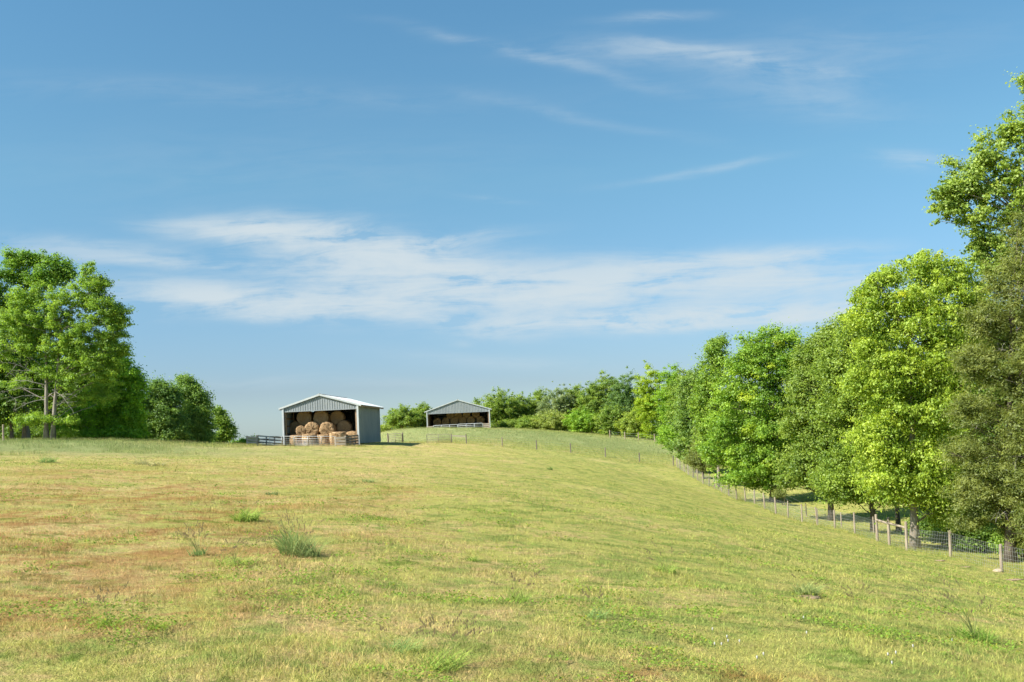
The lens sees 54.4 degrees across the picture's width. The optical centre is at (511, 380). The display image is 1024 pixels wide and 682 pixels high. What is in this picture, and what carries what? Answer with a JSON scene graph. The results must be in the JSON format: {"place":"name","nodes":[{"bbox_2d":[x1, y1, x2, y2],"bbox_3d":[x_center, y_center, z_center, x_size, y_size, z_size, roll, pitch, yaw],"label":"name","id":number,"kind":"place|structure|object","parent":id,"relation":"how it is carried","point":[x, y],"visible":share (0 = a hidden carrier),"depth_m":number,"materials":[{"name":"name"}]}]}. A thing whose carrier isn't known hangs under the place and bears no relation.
{"place":"outdoors","nodes":[
{"label":"outdoors","id":0,"kind":"place"},
{"bbox_2d":[0,428,1023,681],"bbox_3d":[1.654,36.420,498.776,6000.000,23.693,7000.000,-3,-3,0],"label":"ground","id":1,"kind":"structure","parent":0,"point":[660,482],"depth_m":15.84,"materials":[{"name":"green plant"}]},
{"bbox_2d":[0,425,39,439],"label":"shrub","id":2,"kind":"object","parent":1,"relation":"on","point":[17,432],"visible":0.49,"depth_m":99.01,"materials":[{"name":"green plant"}]},
{"bbox_2d":[0,308,41,439],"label":"broadleaf tree","id":3,"kind":"object","parent":1,"relation":"on","point":[7,403],"visible":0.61,"depth_m":89.56,"materials":[{"name":"green plant"}]},
{"bbox_2d":[0,243,79,439],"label":"broadleaf tree","id":4,"kind":"object","parent":1,"relation":"on","point":[57,272],"visible":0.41,"depth_m":93.10,"materials":[{"name":"green plant"}]},
{"bbox_2d":[36,455,58,462],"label":"grass clump","id":5,"kind":"object","parent":1,"relation":"on","point":[49,459],"visible":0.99,"depth_m":46.74,"materials":[{"name":"plant"}]},
{"bbox_2d":[2,343,103,431],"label":"broadleaf tree","id":6,"kind":"object","parent":1,"relation":"on","point":[60,392],"visible":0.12,"depth_m":104.68,"materials":[{"name":"green plant"}]},
{"bbox_2d":[30,426,77,439],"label":"shrub","id":7,"kind":"object","parent":1,"relation":"on","point":[35,434],"visible":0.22,"depth_m":99.60,"materials":[{"name":"green plant"}]},
{"bbox_2d":[0,259,138,439],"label":"broadleaf tree","id":8,"kind":"object","parent":1,"relation":"on","point":[115,319],"visible":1,"depth_m":83.98,"materials":[{"name":"green plant"}]},
{"bbox_2d":[40,332,155,439],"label":"broadleaf tree","id":9,"kind":"object","parent":1,"relation":"on","point":[115,418],"visible":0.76,"depth_m":96.15,"materials":[{"name":"green plant"}]},
{"bbox_2d":[76,581,135,628],"bbox_3d":[-3.389,1.872,8.320,0.568,0.396,0.582,-3,-3,0],"label":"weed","id":10,"kind":"object","parent":1,"relation":"on","point":[106,613],"visible":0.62,"depth_m":8.31,"materials":[{"name":"green plant"}]},
{"bbox_2d":[125,456,152,464],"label":"grass clump","id":11,"kind":"object","parent":1,"relation":"on","point":[137,462],"visible":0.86,"depth_m":46.03,"materials":[{"name":"plant"}]},
{"bbox_2d":[142,620,171,630],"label":"grass clump","id":12,"kind":"object","parent":1,"relation":"on","point":[161,625],"visible":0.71,"depth_m":8.13,"materials":[{"name":"plant"}]},
{"bbox_2d":[145,459,177,465],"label":"grass clump","id":13,"kind":"object","parent":1,"relation":"on","point":[152,464],"visible":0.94,"depth_m":43.55,"materials":[{"name":"plant"}]},
{"bbox_2d":[140,374,196,441],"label":"broadleaf tree","id":14,"kind":"object","parent":1,"relation":"on","point":[163,405],"visible":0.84,"depth_m":107.07,"materials":[{"name":"green plant"}]},
{"bbox_2d":[175,521,209,555],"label":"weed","id":15,"kind":"object","parent":1,"relation":"on","point":[197,552],"visible":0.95,"depth_m":13.66,"materials":[{"name":"green plant"}]},
{"bbox_2d":[169,371,225,443],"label":"broadleaf tree","id":16,"kind":"object","parent":1,"relation":"on","point":[200,404],"visible":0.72,"depth_m":111.28,"materials":[{"name":"green plant"}]},
{"bbox_2d":[211,405,240,443],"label":"broadleaf tree","id":17,"kind":"object","parent":1,"relation":"on","point":[227,431],"visible":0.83,"depth_m":116.42,"materials":[{"name":"green plant"}]},
{"bbox_2d":[194,537,275,567],"bbox_3d":[-3.586,2.179,12.644,1.476,0.417,1.405,-3,-3,0],"label":"grass clump","id":18,"kind":"object","parent":1,"relation":"on","point":[235,559],"visible":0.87,"depth_m":12.62,"materials":[{"name":"green plant"}]},
{"bbox_2d":[209,501,271,521],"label":"grass clump","id":19,"kind":"object","parent":1,"relation":"on","point":[247,517],"visible":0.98,"depth_m":19.31,"materials":[{"name":"green plant"}]},
{"bbox_2d":[229,433,259,443],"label":"shrub","id":20,"kind":"object","parent":1,"relation":"on","point":[242,440],"visible":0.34,"depth_m":115.36,"materials":[{"name":"green plant"}]},
{"bbox_2d":[246,435,257,444],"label":"plank panel","id":21,"kind":"object","parent":1,"relation":"on","point":[251,440],"visible":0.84,"depth_m":88.83,"materials":[{"name":"wood"}]},
{"bbox_2d":[257,436,293,444],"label":"tube gate","id":22,"kind":"structure","parent":21,"relation":"attached to","point":[269,438],"depth_m":88.68,"materials":[{"name":"metal"}]},
{"bbox_2d":[258,435,282,445],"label":"plank panel","id":23,"kind":"object","parent":1,"relation":"on","point":[274,442],"visible":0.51,"depth_m":91.18,"materials":[{"name":"grey wood"}]},
{"bbox_2d":[256,508,303,554],"bbox_3d":[-3.265,2.167,14.241,0.770,0.674,0.742,0,-4,-45],"label":"grass clump","id":24,"kind":"object","parent":1,"relation":"on","point":[284,538],"visible":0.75,"depth_m":14.30,"materials":[{"name":"green plant"}]},
{"bbox_2d":[244,514,340,557],"bbox_3d":[-3.091,2.216,14.256,1.418,0.619,1.409,-1,-3,-29],"label":"grass clump","id":25,"kind":"object","parent":1,"relation":"on","point":[309,550],"visible":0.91,"depth_m":14.15,"materials":[{"name":"green plant"}]},
{"bbox_2d":[288,435,301,444],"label":"round bale","id":26,"kind":"object","parent":1,"relation":"on","point":[297,441],"visible":0.46,"depth_m":93.26},
{"bbox_2d":[290,421,300,434],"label":"round bale","id":27,"kind":"object","parent":26,"relation":"on","point":[294,425],"visible":0.41,"depth_m":95.22},
{"bbox_2d":[296,425,305,435],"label":"round bale","id":28,"kind":"object","parent":26,"relation":"on","point":[301,430],"visible":0.91,"depth_m":93.53},
{"bbox_2d":[302,434,316,445],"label":"round bale","id":29,"kind":"object","parent":1,"relation":"on","point":[306,442],"visible":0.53,"depth_m":92.70},
{"bbox_2d":[304,421,319,434],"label":"round bale","id":30,"kind":"object","parent":29,"relation":"on","point":[311,427],"visible":0.88,"depth_m":93.57},
{"bbox_2d":[296,411,312,425],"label":"round bale","id":31,"kind":"object","parent":30,"relation":"on","point":[304,418],"visible":0.84,"depth_m":94.60},
{"bbox_2d":[313,411,329,425],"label":"round bale","id":32,"kind":"object","parent":30,"relation":"on","point":[320,417],"visible":0.81,"depth_m":94.36},
{"bbox_2d":[317,434,329,444],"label":"round bale","id":33,"kind":"object","parent":1,"relation":"on","point":[323,440],"visible":0.66,"depth_m":92.96},
{"bbox_2d":[319,422,335,433],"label":"round bale","id":34,"kind":"object","parent":33,"relation":"on","point":[327,427],"visible":0.84,"depth_m":93.35},
{"bbox_2d":[278,393,383,444],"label":"hay barn","id":35,"kind":"structure","parent":1,"relation":"on","point":[363,418],"depth_m":94.22,"materials":[{"name":"grey metal"}]},
{"bbox_2d":[329,431,345,444],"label":"round bale","id":36,"kind":"object","parent":1,"relation":"on","point":[337,434],"visible":0.56,"depth_m":92.31},
{"bbox_2d":[336,420,352,432],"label":"round bale","id":37,"kind":"object","parent":36,"relation":"on","point":[346,426],"visible":0.84,"depth_m":94.74},
{"bbox_2d":[330,410,345,424],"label":"round bale","id":38,"kind":"object","parent":37,"relation":"on","point":[337,417],"visible":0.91,"depth_m":95.01},
{"bbox_2d":[335,436,345,446],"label":"plank panel","id":39,"kind":"object","parent":1,"relation":"on","point":[340,441],"visible":0.86,"depth_m":88.50,"materials":[{"name":"wood"}]},
{"bbox_2d":[294,436,334,444],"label":"tube gate","id":40,"kind":"structure","parent":39,"relation":"attached to","point":[307,438],"depth_m":88.48,"materials":[{"name":"metal"}]},
{"bbox_2d":[346,431,355,443],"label":"round bale","id":41,"kind":"object","parent":1,"relation":"on","point":[350,433],"visible":0.36,"depth_m":93.26},
{"bbox_2d":[346,435,358,445],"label":"plank panel","id":42,"kind":"object","parent":1,"relation":"on","point":[354,438],"visible":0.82,"depth_m":90.74,"materials":[{"name":"grey wood"}]},
{"bbox_2d":[380,424,392,431],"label":"bush","id":43,"kind":"object","parent":1,"relation":"on","point":[385,427],"visible":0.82,"depth_m":191.04,"materials":[{"name":"green plant"}]},
{"bbox_2d":[380,402,421,429],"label":"broadleaf tree","id":44,"kind":"object","parent":1,"relation":"on","point":[404,417],"visible":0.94,"depth_m":194.68,"materials":[{"name":"green plant"}]},
{"bbox_2d":[356,619,460,654],"bbox_3d":[-0.827,1.992,7.724,0.872,0.220,0.866,-3,-3,0],"label":"grass clump","id":45,"kind":"object","parent":1,"relation":"on","point":[401,647],"visible":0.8,"depth_m":7.74,"materials":[{"name":"green plant"}]},
{"bbox_2d":[410,399,431,427],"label":"broadleaf tree","id":46,"kind":"object","parent":1,"relation":"on","point":[423,420],"visible":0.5,"depth_m":198.65,"materials":[{"name":"green plant"}]},
{"bbox_2d":[395,610,506,676],"bbox_3d":[-0.479,1.894,7.181,0.898,0.410,0.833,0,-4,-40],"label":"grass clump","id":47,"kind":"object","parent":1,"relation":"on","point":[451,659],"visible":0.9,"depth_m":7.20,"materials":[{"name":"green plant"}]},
{"bbox_2d":[424,399,491,427],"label":"hay barn","id":48,"kind":"structure","parent":1,"relation":"on","point":[454,407],"depth_m":179.88,"materials":[{"name":"grey metal"}]},
{"bbox_2d":[479,386,522,427],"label":"broadleaf tree","id":49,"kind":"object","parent":1,"relation":"on","point":[500,410],"visible":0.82,"depth_m":198.79,"materials":[{"name":"green plant"}]},
{"bbox_2d":[496,418,518,427],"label":"bush","id":50,"kind":"object","parent":1,"relation":"on","point":[503,423],"visible":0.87,"depth_m":194.80,"materials":[{"name":"green plant"}]},
{"bbox_2d":[0,454,1023,681],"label":"clover leaves","id":51,"kind":"object","parent":1,"relation":"on","point":[567,658],"visible":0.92,"depth_m":10.74,"materials":[{"name":"green plant"}]},
{"bbox_2d":[0,426,1023,580],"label":"tall grass","id":52,"kind":"structure","parent":1,"relation":"on","point":[137,441],"depth_m":90.34,"materials":[{"name":"green plant"}]},
{"bbox_2d":[0,454,1023,681],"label":"seed stalks","id":53,"kind":"object","parent":1,"relation":"on","point":[201,539],"visible":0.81,"depth_m":12.86,"materials":[{"name":"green plant"}]},
{"bbox_2d":[488,567,544,602],"bbox_3d":[0.030,2.217,10.801,0.962,0.396,0.873,-3,-3,0],"label":"grass clump","id":54,"kind":"object","parent":1,"relation":"on","point":[520,596],"visible":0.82,"depth_m":10.74,"materials":[{"name":"green plant"}]},
{"bbox_2d":[510,391,537,420],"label":"broadleaf tree","id":55,"kind":"object","parent":1,"relation":"on","point":[525,408],"visible":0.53,"depth_m":202.80,"materials":[{"name":"green plant"}]},
{"bbox_2d":[509,414,539,429],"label":"bush","id":56,"kind":"object","parent":1,"relation":"on","point":[525,421],"visible":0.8,"depth_m":192.32,"materials":[{"name":"green plant"}]},
{"bbox_2d":[529,386,549,416],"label":"broadleaf tree","id":57,"kind":"object","parent":1,"relation":"on","point":[537,395],"visible":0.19,"depth_m":204.86,"materials":[{"name":"green plant"}]},
{"bbox_2d":[529,408,568,430],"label":"bush","id":58,"kind":"object","parent":1,"relation":"on","point":[550,421],"visible":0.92,"depth_m":190.11,"materials":[{"name":"green plant"}]},
{"bbox_2d":[533,381,578,429],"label":"broadleaf tree","id":59,"kind":"object","parent":1,"relation":"on","point":[559,402],"visible":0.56,"depth_m":198.91,"materials":[{"name":"green plant"}]},
{"bbox_2d":[451,434,673,465],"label":"cross fence","id":60,"kind":"object","parent":1,"relation":"on","point":[551,450],"visible":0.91,"depth_m":125.69,"materials":[{"name":"grey wood"}]},
{"bbox_2d":[562,381,584,431],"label":"broadleaf tree","id":61,"kind":"object","parent":1,"relation":"on","point":[576,391],"visible":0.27,"depth_m":201.19,"materials":[{"name":"green plant"}]},
{"bbox_2d":[561,405,600,432],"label":"bush","id":62,"kind":"object","parent":1,"relation":"on","point":[579,421],"visible":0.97,"depth_m":186.49,"materials":[{"name":"green plant"}]},
{"bbox_2d":[572,380,606,433],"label":"broadleaf tree","id":63,"kind":"object","parent":1,"relation":"on","point":[586,398],"visible":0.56,"depth_m":194.80,"materials":[{"name":"green plant"}]},
{"bbox_2d":[575,586,619,619],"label":"grass clump","id":64,"kind":"object","parent":1,"relation":"on","point":[596,613],"visible":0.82,"depth_m":9.71,"materials":[{"name":"green plant"}]},
{"bbox_2d":[590,370,621,434],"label":"broadleaf tree","id":65,"kind":"object","parent":1,"relation":"on","point":[605,384],"visible":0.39,"depth_m":194.94,"materials":[{"name":"green plant"}]},
{"bbox_2d":[590,403,625,435],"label":"bush","id":66,"kind":"object","parent":1,"relation":"on","point":[608,417],"visible":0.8,"depth_m":182.78,"materials":[{"name":"green plant"}]},
{"bbox_2d":[599,366,640,433],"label":"broadleaf tree","id":67,"kind":"object","parent":1,"relation":"on","point":[625,397],"visible":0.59,"depth_m":188.95,"materials":[{"name":"green plant"}]},
{"bbox_2d":[614,410,648,437],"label":"bush","id":68,"kind":"object","parent":1,"relation":"on","point":[628,424],"visible":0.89,"depth_m":178.54,"materials":[{"name":"green plant"}]},
{"bbox_2d":[630,360,665,439],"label":"broadleaf tree","id":69,"kind":"object","parent":1,"relation":"on","point":[647,411],"visible":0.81,"depth_m":175.17,"materials":[{"name":"green plant"}]},
{"bbox_2d":[623,541,682,573],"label":"grass clump","id":70,"kind":"object","parent":1,"relation":"on","point":[668,568],"visible":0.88,"depth_m":15.12,"materials":[{"name":"green plant"}]},
{"bbox_2d":[647,399,670,427],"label":"broadleaf tree","id":71,"kind":"object","parent":1,"relation":"on","point":[660,419],"visible":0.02,"depth_m":212.98,"materials":[{"name":"green plant"}]},
{"bbox_2d":[645,362,683,431],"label":"broadleaf tree","id":72,"kind":"object","parent":1,"relation":"on","point":[672,376],"visible":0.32,"depth_m":165.45,"materials":[{"name":"green plant"}]},
{"bbox_2d":[655,422,696,456],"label":"broadleaf tree","id":73,"kind":"object","parent":1,"relation":"on","point":[665,433],"visible":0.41,"depth_m":136.60,"materials":[{"name":"green plant"}]},
{"bbox_2d":[660,368,694,424],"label":"broadleaf tree","id":74,"kind":"object","parent":1,"relation":"on","point":[674,397],"visible":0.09,"depth_m":145.93,"materials":[{"name":"green plant"}]},
{"bbox_2d":[653,364,713,472],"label":"broadleaf tree","id":75,"kind":"object","parent":1,"relation":"on","point":[684,394],"visible":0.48,"depth_m":117.25,"materials":[{"name":"green plant"}]},
{"bbox_2d":[680,424,715,477],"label":"cedar tree","id":76,"kind":"object","parent":1,"relation":"on","point":[694,459],"visible":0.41,"depth_m":111.31,"materials":[{"name":"green plant"}]},
{"bbox_2d":[681,330,734,486],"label":"broadleaf tree","id":77,"kind":"object","parent":1,"relation":"on","point":[713,348],"visible":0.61,"depth_m":103.62,"materials":[{"name":"green plant"}]},
{"bbox_2d":[712,375,779,461],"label":"broadleaf tree","id":78,"kind":"object","parent":1,"relation":"on","point":[742,412],"visible":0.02,"depth_m":126.36,"materials":[{"name":"green plant"}]},
{"bbox_2d":[690,317,823,502],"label":"broadleaf tree","id":79,"kind":"object","parent":1,"relation":"on","point":[744,461],"visible":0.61,"depth_m":88.07,"materials":[{"name":"green plant"}]},
{"bbox_2d":[766,487,787,504],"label":"cedar bush","id":80,"kind":"object","parent":1,"relation":"on","point":[777,493],"visible":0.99,"depth_m":84.36,"materials":[{"name":"green plant"}]},
{"bbox_2d":[764,312,851,520],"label":"broadleaf tree","id":81,"kind":"object","parent":1,"relation":"on","point":[800,388],"visible":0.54,"depth_m":75.32,"materials":[{"name":"green plant"}]},
{"bbox_2d":[785,574,830,595],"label":"grass clump","id":82,"kind":"object","parent":1,"relation":"on","point":[808,589],"visible":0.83,"depth_m":14.33,"materials":[{"name":"green plant"}]},
{"bbox_2d":[784,496,874,533],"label":"hollow fence","id":83,"kind":"object","parent":1,"relation":"on","point":[823,515],"visible":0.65,"depth_m":72.97,"materials":[{"name":"grey wood"}]},
{"bbox_2d":[676,458,1023,573],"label":"field fence","id":84,"kind":"object","parent":1,"relation":"on","point":[905,527],"visible":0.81,"depth_m":55.62,"materials":[{"name":"grey wood"}]},
{"bbox_2d":[799,307,908,532],"bbox_3d":[21.985,2.586,63.659,7.616,14.807,6.421,-3,-3,0],"label":"broadleaf tree","id":85,"kind":"object","parent":1,"relation":"on","point":[835,473],"visible":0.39,"depth_m":63.38,"materials":[{"name":"green plant"}]},
{"bbox_2d":[828,585,881,613],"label":"grass clump","id":86,"kind":"object","parent":1,"relation":"on","point":[858,608],"visible":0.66,"depth_m":13.25,"materials":[{"name":"green plant"}]},
{"bbox_2d":[844,326,919,530],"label":"broadleaf tree","id":87,"kind":"object","parent":1,"relation":"on","point":[897,520],"visible":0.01,"depth_m":67.41,"materials":[{"name":"green plant"}]},
{"bbox_2d":[823,248,1001,549],"bbox_3d":[21.692,1.034,53.164,9.760,16.266,6.802,-3,-3,0],"label":"broadleaf tree","id":88,"kind":"object","parent":1,"relation":"on","point":[910,472],"visible":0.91,"depth_m":52.28,"materials":[{"name":"green plant"}]},
{"bbox_2d":[900,508,938,537],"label":"shrub","id":89,"kind":"object","parent":1,"relation":"on","point":[922,526],"visible":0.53,"depth_m":59.10,"materials":[{"name":"green plant"}]},
{"bbox_2d":[906,353,960,476],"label":"broadleaf tree","id":90,"kind":"object","parent":1,"relation":"on","point":[925,433],"visible":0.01,"depth_m":95.20,"materials":[{"name":"green plant"}]},
{"bbox_2d":[920,522,962,547],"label":"shrub","id":91,"kind":"object","parent":1,"relation":"on","point":[937,536],"visible":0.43,"depth_m":55.27,"materials":[{"name":"green plant"}]},
{"bbox_2d":[903,573,1005,643],"bbox_3d":[4.931,2.506,10.978,1.116,0.769,1.041,-3,-3,0],"label":"grass clump","id":92,"kind":"object","parent":1,"relation":"on","point":[975,635],"visible":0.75,"depth_m":10.94,"materials":[{"name":"green plant"}]},
{"bbox_2d":[925,339,1003,485],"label":"broadleaf tree","id":93,"kind":"object","parent":1,"relation":"on","point":[967,434],"visible":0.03,"depth_m":84.76,"materials":[{"name":"green plant"}]},
{"bbox_2d":[919,207,1023,562],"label":"cedar tree","id":94,"kind":"object","parent":1,"relation":"on","point":[987,321],"visible":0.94,"depth_m":45.64,"materials":[{"name":"green plant"}]},
{"bbox_2d":[939,499,1003,529],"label":"shrub","id":95,"kind":"object","parent":1,"relation":"on","point":[985,511],"visible":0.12,"depth_m":56.89,"materials":[{"name":"green plant"}]},
{"bbox_2d":[946,520,998,552],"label":"shrub","id":96,"kind":"object","parent":1,"relation":"on","point":[974,538],"visible":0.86,"depth_m":52.09,"materials":[{"name":"green plant"}]},
{"bbox_2d":[923,67,1023,421],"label":"broadleaf tree","id":97,"kind":"object","parent":1,"relation":"on","point":[955,192],"visible":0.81,"depth_m":57.18,"materials":[{"name":"green plant"}]},
{"bbox_2d":[972,337,1023,480],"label":"broadleaf tree","id":98,"kind":"object","parent":1,"relation":"on","point":[998,411],"visible":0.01,"depth_m":80.40,"materials":[{"name":"green plant"}]},
{"bbox_2d":[979,334,1023,552],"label":"cedar tree","id":99,"kind":"object","parent":1,"relation":"on","point":[1017,487],"visible":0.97,"depth_m":43.49,"materials":[{"name":"green plant"}]},
{"bbox_2d":[981,523,1023,556],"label":"shrub","id":100,"kind":"object","parent":1,"relation":"on","point":[998,541],"visible":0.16,"depth_m":49.51,"materials":[{"name":"green plant"}]},
{"bbox_2d":[0,0,1023,444],"label":"sky","id":101,"kind":"structure","parent":0,"point":[383,203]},
{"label":"round bale","id":102,"kind":"object","parent":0,"visible":0},
{"bbox_2d":[433,418,440,424],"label":"round bale","id":103,"kind":"object","parent":102,"relation":"on","point":[436,421],"visible":0.86,"depth_m":183.98},
{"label":"round bale","id":104,"kind":"object","parent":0,"visible":0},
{"bbox_2d":[450,417,458,423],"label":"round bale","id":105,"kind":"object","parent":104,"relation":"on","point":[454,420],"visible":0.91,"depth_m":183.97},
{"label":"round bale","id":106,"kind":"object","parent":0,"visible":0},
{"bbox_2d":[459,416,466,424],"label":"round bale","id":107,"kind":"object","parent":106,"relation":"on","point":[462,420],"visible":1,"depth_m":184.22},
{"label":"round bale","id":108,"kind":"object","parent":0,"visible":0},
{"bbox_2d":[476,416,484,423],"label":"round bale","id":109,"kind":"object","parent":108,"relation":"on","point":[480,419],"visible":0.9,"depth_m":184.21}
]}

